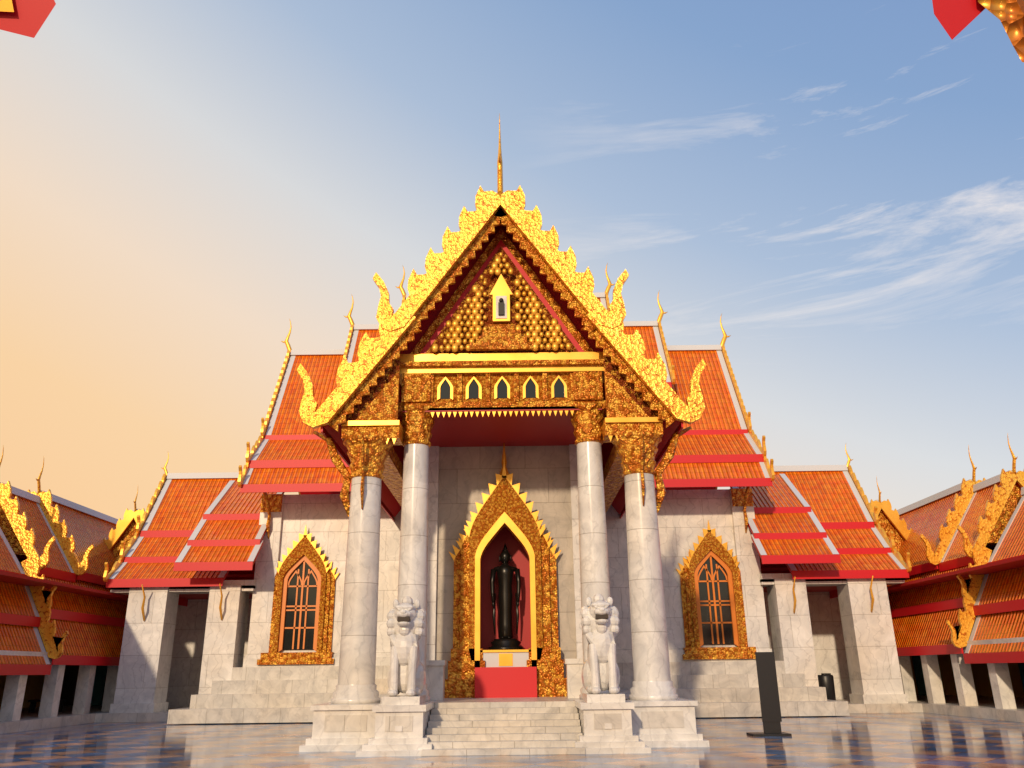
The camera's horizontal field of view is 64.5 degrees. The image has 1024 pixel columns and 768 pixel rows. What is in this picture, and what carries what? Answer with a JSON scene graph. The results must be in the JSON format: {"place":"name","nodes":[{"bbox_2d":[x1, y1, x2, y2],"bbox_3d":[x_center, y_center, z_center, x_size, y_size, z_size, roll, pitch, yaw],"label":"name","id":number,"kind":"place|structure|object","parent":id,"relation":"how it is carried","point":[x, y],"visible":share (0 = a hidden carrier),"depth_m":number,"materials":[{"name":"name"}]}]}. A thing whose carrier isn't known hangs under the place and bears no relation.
{"place":"outdoors","nodes":[
{"label":"outdoors","id":0,"kind":"place"},
{"bbox_2d":[0,713,1023,767],"bbox_3d":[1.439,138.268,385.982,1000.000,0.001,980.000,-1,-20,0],"label":"ground","id":1,"kind":"structure","parent":0,"point":[893,740],"depth_m":16.70,"materials":[{"name":"grey stone"}]},
{"bbox_2d":[167,658,849,756],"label":"platform","id":2,"kind":"structure","parent":1,"relation":"on","point":[440,724],"depth_m":17.24,"materials":[{"name":"stone"}]},
{"bbox_2d":[381,594,624,704],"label":"lion statues","id":3,"kind":"object","parent":2,"relation":"on","point":[406,624],"visible":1,"depth_m":16.74,"materials":[{"name":"white stone"}]},
{"bbox_2d":[331,402,677,703],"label":"columns","id":4,"kind":"structure","parent":2,"relation":"on","point":[356,684],"depth_m":19.08,"materials":[{"name":"stone"}]},
{"bbox_2d":[243,406,771,696],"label":"walls","id":5,"kind":"structure","parent":2,"relation":"on","point":[465,458],"depth_m":23.48,"materials":[{"name":"stone"}]},
{"bbox_2d":[341,225,662,511],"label":"porch gable","id":6,"kind":"structure","parent":5,"relation":"on","point":[501,326],"depth_m":20.65,"materials":[{"name":"gold metal"}]},
{"bbox_2d":[321,226,683,520],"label":"trim","id":7,"kind":"structure","parent":5,"relation":"on","point":[390,506],"depth_m":22.93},
{"bbox_2d":[297,113,705,431],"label":"bargeboards","id":8,"kind":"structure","parent":7,"relation":"attached to","point":[601,324],"depth_m":20.33,"materials":[{"name":"gold metal"}]},
{"bbox_2d":[445,443,566,697],"bbox_3d":[-0.190,4.924,22.524,4.020,7.000,1.750,-1,-20,0],"label":"doorway","id":9,"kind":"structure","parent":5,"relation":"attached to","point":[476,670],"depth_m":21.64,"materials":[{"name":"gold metal"}]},
{"bbox_2d":[488,544,523,649],"bbox_3d":[-0.178,5.878,22.584,0.960,2.922,0.960,-1,-20,0],"label":"buddha statue","id":10,"kind":"object","parent":9,"relation":"in","point":[505,570],"visible":0.99,"depth_m":22.43,"materials":[{"name":"brown metal"}]},
{"bbox_2d":[238,263,774,494],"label":"roof","id":11,"kind":"structure","parent":5,"relation":"on","point":[718,444],"depth_m":32.46,"materials":[{"name":"tile"}]},
{"bbox_2d":[257,521,755,664],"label":"windows","id":12,"kind":"structure","parent":5,"relation":"attached to","point":[713,611],"depth_m":29.87,"materials":[{"name":"gold metal"}]},
{"bbox_2d":[260,426,753,538],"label":"brackets","id":13,"kind":"object","parent":5,"relation":"attached to","point":[270,503],"visible":0.66,"depth_m":19.82,"materials":[{"name":"gold metal"}]},
{"bbox_2d":[0,435,1023,733],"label":"side galleries","id":14,"kind":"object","parent":1,"relation":"on","point":[142,615],"visible":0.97,"depth_m":29.54,"materials":[{"name":"stone"}]},
{"bbox_2d":[28,673,835,711],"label":"props","id":15,"kind":"object","parent":14,"relation":"on","point":[826,680],"visible":0.68,"depth_m":29.75,"materials":[{"name":"black"}]},
{"bbox_2d":[0,0,1023,61],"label":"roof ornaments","id":16,"kind":"object","parent":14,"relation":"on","point":[28,18],"visible":1,"depth_m":3.00},
{"bbox_2d":[746,652,791,736],"bbox_3d":[6.092,7.464,19.608,0.900,1.880,0.600,-1,-20,0],"label":"sign","id":17,"kind":"object","parent":1,"relation":"on","point":[769,693],"visible":1,"depth_m":19.53,"materials":[{"name":"black metal"}]},
{"bbox_2d":[0,0,1023,519],"label":"sky","id":18,"kind":"structure","parent":0,"point":[183,183],"materials":[{"name":"blue"}]}
]}

